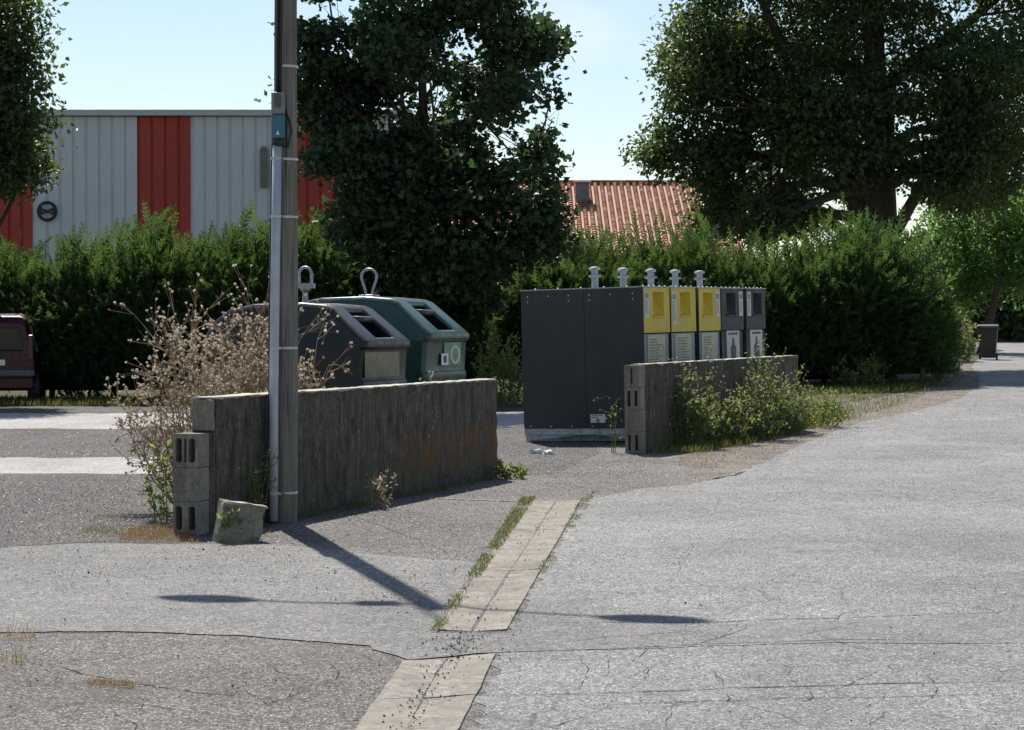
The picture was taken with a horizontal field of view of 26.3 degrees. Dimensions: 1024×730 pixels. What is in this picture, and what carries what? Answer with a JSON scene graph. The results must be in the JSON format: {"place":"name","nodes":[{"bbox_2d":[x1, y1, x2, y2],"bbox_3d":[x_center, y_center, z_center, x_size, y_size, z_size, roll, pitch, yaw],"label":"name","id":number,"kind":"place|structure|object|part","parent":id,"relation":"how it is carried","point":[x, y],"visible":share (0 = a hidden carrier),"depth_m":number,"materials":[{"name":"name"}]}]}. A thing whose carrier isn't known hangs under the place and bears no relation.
{"place":"outdoors","nodes":[
{"label":"outdoors","id":0,"kind":"place"},
{"bbox_2d":[0,614,40,666],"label":"grass","id":1,"kind":"structure","parent":0,"point":[16,656],"depth_m":10.34,"materials":[{"name":"beige plant"}]},
{"bbox_2d":[55,390,109,397],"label":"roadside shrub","id":2,"kind":"object","parent":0,"point":[78,392],"visible":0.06,"depth_m":45.46,"materials":[{"name":"green plant"}]},
{"bbox_2d":[86,677,135,686],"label":"dry grass","id":3,"kind":"structure","parent":0,"point":[104,681],"depth_m":9.18,"materials":[{"name":"beige plant"}]},
{"bbox_2d":[0,403,648,546],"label":"parking lot","id":4,"kind":"structure","parent":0,"point":[508,432],"depth_m":21.83,"materials":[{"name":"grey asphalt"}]},
{"bbox_2d":[0,457,170,473],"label":"pale parking strip","id":5,"kind":"object","parent":4,"relation":"on","point":[104,465],"visible":0.3,"depth_m":23.87,"materials":[{"name":"white paint"}]},
{"bbox_2d":[78,513,172,539],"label":"grass","id":6,"kind":"structure","parent":4,"relation":"on","point":[121,529],"depth_m":16.18,"materials":[{"name":"plant"}]},
{"bbox_2d":[135,427,191,522],"bbox_3d":[-2.567,0.796,16.832,0.671,0.894,0.552,0,1,0],"label":"weed plant","id":7,"kind":"object","parent":4,"relation":"on","point":[162,509],"visible":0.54,"depth_m":16.89,"materials":[{"name":"green plant"}]},
{"bbox_2d":[104,273,248,504],"bbox_3d":[-2.574,0.238,17.923,1.533,1.976,1.266,0,1,0],"label":"dry thistle","id":8,"kind":"object","parent":4,"relation":"on","point":[156,427],"visible":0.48,"depth_m":17.82,"materials":[{"name":"beige plant"}]},
{"bbox_2d":[163,302,301,454],"bbox_3d":[-2.339,0.340,18.506,1.168,1.749,1.248,0,1,0],"label":"dry thistle","id":9,"kind":"object","parent":4,"relation":"on","point":[226,379],"visible":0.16,"depth_m":18.47,"materials":[{"name":"beige plant"}]},
{"bbox_2d":[238,447,284,524],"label":"weed plant","id":10,"kind":"object","parent":4,"relation":"on","point":[259,497],"visible":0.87,"depth_m":16.59,"materials":[{"name":"green plant"}]},
{"bbox_2d":[0,412,523,428],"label":"pale parking strip","id":11,"kind":"object","parent":4,"relation":"on","point":[88,420],"visible":0.31,"depth_m":35.74,"materials":[{"name":"white paint"}]},
{"bbox_2d":[189,255,338,394],"bbox_3d":[-2.104,0.114,18.985,1.390,2.187,1.108,0,1,0],"label":"dry thistle","id":12,"kind":"object","parent":4,"relation":"on","point":[262,336],"visible":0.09,"depth_m":18.93,"materials":[{"name":"beige plant"}]},
{"bbox_2d":[202,266,409,393],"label":"bottle bank","id":13,"kind":"structure","parent":4,"relation":"on","point":[375,354],"depth_m":21.36,"materials":[{"name":"black plastic"}]},
{"bbox_2d":[298,295,353,389],"bbox_3d":[-1.689,0.309,18.590,0.733,1.812,0.682,0,1,24],"label":"dry thistle","id":14,"kind":"object","parent":4,"relation":"on","point":[311,366],"visible":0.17,"depth_m":18.60,"materials":[{"name":"beige plant"}]},
{"bbox_2d":[322,497,369,509],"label":"dry grass","id":15,"kind":"structure","parent":4,"relation":"on","point":[362,501],"depth_m":18.53,"materials":[{"name":"brown plant"}]},
{"bbox_2d":[309,268,468,382],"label":"bottle bank","id":16,"kind":"structure","parent":4,"relation":"on","point":[435,335],"depth_m":23.38,"materials":[{"name":"green plastic"}]},
{"bbox_2d":[419,371,437,439],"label":"dry weed","id":17,"kind":"object","parent":4,"relation":"on","point":[432,411],"visible":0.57,"depth_m":20.39,"materials":[{"name":"brown plant"}]},
{"bbox_2d":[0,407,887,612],"bbox_3d":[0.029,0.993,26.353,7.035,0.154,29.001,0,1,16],"label":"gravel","id":18,"kind":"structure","parent":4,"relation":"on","point":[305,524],"depth_m":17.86,"materials":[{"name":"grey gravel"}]},
{"bbox_2d":[529,448,541,453],"bbox_3d":[0.281,1.030,26.340,0.147,0.065,0.127,0,1,0],"label":"paper scrap","id":19,"kind":"object","parent":4,"relation":"on","point":[536,451],"visible":1,"depth_m":26.29,"materials":[{"name":"white paper"}]},
{"bbox_2d":[544,449,553,454],"bbox_3d":[0.441,1.029,26.049,0.126,0.067,0.127,0,1,0],"label":"paper scrap","id":20,"kind":"object","parent":4,"relation":"on","point":[548,452],"visible":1,"depth_m":26.01,"materials":[{"name":"white paper"}]},
{"bbox_2d":[520,267,669,440],"bbox_3d":[1.139,-0.161,29.407,1.784,2.312,0.997,-1,1,25],"label":"recycling container","id":21,"kind":"object","parent":4,"relation":"on","point":[581,347],"visible":0.88,"depth_m":29.00,"materials":[{"name":"metal"}]},
{"bbox_2d":[0,443,719,729],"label":"forecourt","id":22,"kind":"structure","parent":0,"point":[44,695],"depth_m":9.91,"materials":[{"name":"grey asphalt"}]},
{"bbox_2d":[118,522,198,542],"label":"dry grass","id":23,"kind":"structure","parent":22,"relation":"on","point":[161,533],"depth_m":15.66,"materials":[{"name":"beige plant"}]},
{"bbox_2d":[216,502,243,529],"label":"weed plant","id":24,"kind":"object","parent":22,"relation":"on","point":[224,516],"visible":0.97,"depth_m":15.25,"materials":[{"name":"green plant"}]},
{"bbox_2d":[212,499,267,542],"bbox_3d":[-1.907,1.089,15.402,0.369,0.301,0.222,0,1,-18],"label":"concrete block","id":25,"kind":"object","parent":22,"relation":"on","point":[250,515],"depth_m":15.31,"materials":[{"name":"grey concrete"}]},
{"bbox_2d":[268,0,297,522],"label":"utility pole","id":26,"kind":"object","parent":22,"relation":"on","point":[283,355],"visible":0.9,"depth_m":16.84,"materials":[{"name":"grey metal"}]},
{"bbox_2d":[173,378,497,534],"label":"block wall","id":27,"kind":"structure","parent":22,"relation":"on","point":[349,438],"depth_m":18.40,"materials":[{"name":"concrete"}]},
{"bbox_2d":[245,473,517,542],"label":"grass","id":28,"kind":"structure","parent":22,"relation":"on","point":[350,505],"depth_m":19.43,"materials":[{"name":"green plant"}]},
{"bbox_2d":[365,469,397,508],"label":"dry weed","id":29,"kind":"object","parent":22,"relation":"on","point":[374,488],"visible":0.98,"depth_m":18.23,"materials":[{"name":"beige plant"}]},
{"bbox_2d":[355,500,579,729],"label":"gutter","id":30,"kind":"object","parent":22,"relation":"on","point":[441,713],"visible":0.95,"depth_m":10.93,"materials":[{"name":"concrete"}]},
{"bbox_2d":[428,498,521,501],"bbox_3d":[-0.281,1.185,19.073,0.995,0.030,0.060,0,1,26],"label":"concrete edging","id":31,"kind":"object","parent":22,"relation":"on","point":[475,499],"visible":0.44,"depth_m":19.09,"materials":[{"name":"grey concrete"}]},
{"bbox_2d":[439,516,521,618],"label":"dry grass","id":32,"kind":"structure","parent":22,"relation":"on","point":[463,590],"depth_m":12.34,"materials":[{"name":"plant"}]},
{"bbox_2d":[430,495,537,631],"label":"grass","id":33,"kind":"structure","parent":22,"relation":"on","point":[511,518],"depth_m":15.13,"materials":[{"name":"green plant"}]},
{"bbox_2d":[492,457,528,478],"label":"weed plant","id":34,"kind":"object","parent":22,"relation":"on","point":[520,470],"visible":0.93,"depth_m":21.79,"materials":[{"name":"green plant"}]},
{"bbox_2d":[0,505,1022,728],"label":"gravel","id":35,"kind":"structure","parent":22,"relation":"on","point":[458,656],"depth_m":10.35,"materials":[{"name":"grey gravel"}]},
{"bbox_2d":[0,543,1023,659],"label":"repaired asphalt band","id":36,"kind":"object","parent":22,"relation":"on","point":[980,630],"visible":0.98,"depth_m":11.72,"materials":[{"name":"grey asphalt"}]},
{"bbox_2d":[511,489,598,617],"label":"grass","id":37,"kind":"structure","parent":22,"relation":"on","point":[576,515],"depth_m":16.55,"materials":[{"name":"green plant"}]},
{"bbox_2d":[593,395,623,452],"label":"dry weed","id":38,"kind":"object","parent":22,"relation":"on","point":[614,414],"visible":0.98,"depth_m":26.27,"materials":[{"name":"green plant"}]},
{"bbox_2d":[660,347,725,447],"bbox_3d":[2.112,0.423,27.227,1.111,1.283,0.891,0,1,0],"label":"weed plant","id":39,"kind":"object","parent":22,"relation":"on","point":[693,409],"visible":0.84,"depth_m":27.12,"materials":[{"name":"green plant"}]},
{"bbox_2d":[624,355,798,453],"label":"block wall","id":40,"kind":"structure","parent":22,"relation":"on","point":[648,389],"depth_m":27.00,"materials":[{"name":"concrete"}]},
{"bbox_2d":[707,343,734,405],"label":"dry weed","id":41,"kind":"object","parent":22,"relation":"on","point":[719,397],"visible":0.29,"depth_m":28.26,"materials":[{"name":"beige plant"}]},
{"bbox_2d":[0,346,1003,445],"bbox_3d":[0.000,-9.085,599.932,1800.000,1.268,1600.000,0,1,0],"label":"ground","id":42,"kind":"structure","parent":0,"point":[846,396],"depth_m":49.82,"materials":[{"name":"grey asphalt"}]},
{"bbox_2d":[0,313,45,400],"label":"parked car","id":43,"kind":"object","parent":42,"relation":"on","point":[19,371],"visible":0.59,"depth_m":43.07,"materials":[{"name":"red paint"}]},
{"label":"rear window","id":44,"kind":"part","parent":43,"relation":"part of","materials":[{"name":"black glass"}]},
{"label":"side window","id":45,"kind":"part","parent":43,"relation":"part of","materials":[{"name":"black glass"}]},
{"bbox_2d":[0,0,77,226],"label":"broadleaf tree","id":46,"kind":"object","parent":42,"relation":"on","point":[22,151],"visible":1,"depth_m":43.02,"materials":[{"name":"green plant"}]},
{"bbox_2d":[0,109,413,281],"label":"industrial hall","id":47,"kind":"structure","parent":42,"relation":"on","point":[200,167],"depth_m":65.92,"materials":[{"name":"metal"}]},
{"bbox_2d":[0,198,501,396],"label":"conifer hedge","id":48,"kind":"object","parent":42,"relation":"on","point":[82,334],"visible":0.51,"depth_m":44.27,"materials":[{"name":"green plant"}]},
{"bbox_2d":[0,389,522,406],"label":"grass","id":49,"kind":"structure","parent":42,"relation":"on","point":[45,400],"depth_m":42.69,"materials":[{"name":"green plant"}]},
{"bbox_2d":[254,0,599,324],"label":"maple tree","id":50,"kind":"object","parent":42,"relation":"on","point":[411,180],"visible":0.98,"depth_m":42.27,"materials":[{"name":"green plant"}]},
{"bbox_2d":[467,322,523,406],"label":"roadside shrub","id":51,"kind":"object","parent":42,"relation":"on","point":[512,373],"visible":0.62,"depth_m":40.81,"materials":[{"name":"green plant"}]},
{"bbox_2d":[436,180,744,370],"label":"tiled house","id":52,"kind":"structure","parent":42,"relation":"on","point":[612,204],"depth_m":73.27,"materials":[{"name":"tile"}]},
{"bbox_2d":[617,268,695,361],"bbox_3d":[1.566,-0.187,30.322,1.784,2.312,0.996,-1,1,25],"label":"recycling container","id":53,"kind":"object","parent":42,"relation":"on","point":[682,301],"visible":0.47,"depth_m":30.00,"materials":[{"name":"metal"}]},
{"bbox_2d":[645,269,720,360],"bbox_3d":[2.008,-0.214,31.269,1.784,2.312,0.926,-1,1,25],"label":"recycling container","id":54,"kind":"object","parent":42,"relation":"on","point":[707,299],"visible":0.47,"depth_m":30.93,"materials":[{"name":"metal"}]},
{"bbox_2d":[488,189,913,383],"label":"conifer hedge","id":55,"kind":"object","parent":42,"relation":"on","point":[810,333],"visible":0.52,"depth_m":46.36,"materials":[{"name":"green plant"}]},
{"bbox_2d":[669,270,743,358],"bbox_3d":[2.420,-0.240,32.152,1.784,2.312,0.996,-1,1,25],"label":"recycling container","id":56,"kind":"object","parent":42,"relation":"on","point":[732,318],"visible":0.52,"depth_m":31.86,"materials":[{"name":"metal"}]},
{"bbox_2d":[694,271,765,357],"bbox_3d":[2.861,-0.267,33.099,1.784,2.312,0.926,-1,1,25],"label":"recycling container","id":57,"kind":"object","parent":42,"relation":"on","point":[754,307],"visible":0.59,"depth_m":32.70,"materials":[{"name":"metal"}]},
{"bbox_2d":[652,400,850,454],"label":"grass","id":58,"kind":"structure","parent":42,"relation":"on","point":[717,443],"depth_m":27.68,"materials":[{"name":"green plant"}]},
{"bbox_2d":[617,0,1023,251],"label":"broadleaf tree","id":59,"kind":"object","parent":42,"relation":"on","point":[807,119],"visible":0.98,"depth_m":57.47,"materials":[{"name":"green plant"}]},
{"bbox_2d":[822,351,890,386],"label":"roadside shrub","id":60,"kind":"object","parent":42,"relation":"on","point":[858,377],"visible":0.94,"depth_m":45.75,"materials":[{"name":"green plant"}]},
{"bbox_2d":[799,376,942,395],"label":"grass","id":61,"kind":"structure","parent":42,"relation":"on","point":[880,387],"depth_m":45.08,"materials":[{"name":"green plant"}]},
{"bbox_2d":[790,203,967,384],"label":"conifer bush","id":62,"kind":"object","parent":42,"relation":"on","point":[929,333],"visible":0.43,"depth_m":46.73,"materials":[{"name":"green plant"}]},
{"bbox_2d":[904,210,957,295],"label":"broadleaf tree","id":63,"kind":"object","parent":42,"relation":"on","point":[936,241],"visible":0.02,"depth_m":106.14,"materials":[{"name":"green plant"}]},
{"bbox_2d":[917,345,972,377],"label":"roadside shrub","id":64,"kind":"object","parent":42,"relation":"on","point":[958,367],"visible":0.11,"depth_m":51.41,"materials":[{"name":"green plant"}]},
{"bbox_2d":[951,297,980,361],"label":"roadside shrub","id":65,"kind":"object","parent":42,"relation":"on","point":[964,341],"visible":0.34,"depth_m":63.86,"materials":[{"name":"green plant"}]},
{"bbox_2d":[909,176,1023,353],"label":"broadleaf tree","id":66,"kind":"object","parent":42,"relation":"on","point":[1004,269],"visible":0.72,"depth_m":74.39,"materials":[{"name":"green plant"}]},
{"bbox_2d":[940,223,1023,341],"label":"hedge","id":67,"kind":"object","parent":42,"relation":"on","point":[1010,323],"visible":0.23,"depth_m":98.29,"materials":[{"name":"green plant"}]},
{"bbox_2d":[2,0,1023,270],"label":"sky","id":68,"kind":"structure","parent":0,"point":[122,54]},
{"bbox_2d":[467,340,1023,729],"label":"road","id":69,"kind":"structure","parent":0,"point":[1004,370],"depth_m":12.84,"materials":[{"name":"grey asphalt"}]},
{"bbox_2d":[977,324,998,358],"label":"wheeled bin","id":70,"kind":"object","parent":69,"relation":"on","point":[988,333],"visible":1,"depth_m":65.70,"materials":[{"name":"black plastic"}]},
{"bbox_2d":[636,364,979,476],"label":"dirt verge","id":71,"kind":"structure","parent":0,"point":[973,378],"depth_m":29.68,"materials":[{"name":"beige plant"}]},
{"bbox_2d":[702,380,762,443],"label":"weed plant","id":72,"kind":"object","parent":71,"relation":"on","point":[723,407],"visible":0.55,"depth_m":28.03,"materials":[{"name":"green plant"}]},
{"bbox_2d":[727,337,799,439],"bbox_3d":[3.273,0.304,29.057,1.150,1.442,1.057,0,1,0],"label":"weed plant","id":73,"kind":"object","parent":71,"relation":"on","point":[765,406],"visible":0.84,"depth_m":29.02,"materials":[{"name":"green plant"}]},
{"bbox_2d":[764,365,832,434],"bbox_3d":[3.823,0.486,30.447,1.097,1.014,0.890,0,1,-25],"label":"weed plant","id":74,"kind":"object","parent":71,"relation":"on","point":[795,410],"visible":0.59,"depth_m":30.35,"materials":[{"name":"green plant"}]},
{"bbox_2d":[799,389,861,427],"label":"weed plant","id":75,"kind":"object","parent":71,"relation":"on","point":[831,409],"visible":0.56,"depth_m":32.20,"materials":[{"name":"green plant"}]},
{"bbox_2d":[779,368,971,429],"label":"grass","id":76,"kind":"structure","parent":0,"point":[914,396],"depth_m":40.72,"materials":[{"name":"green plant"}]}
]}

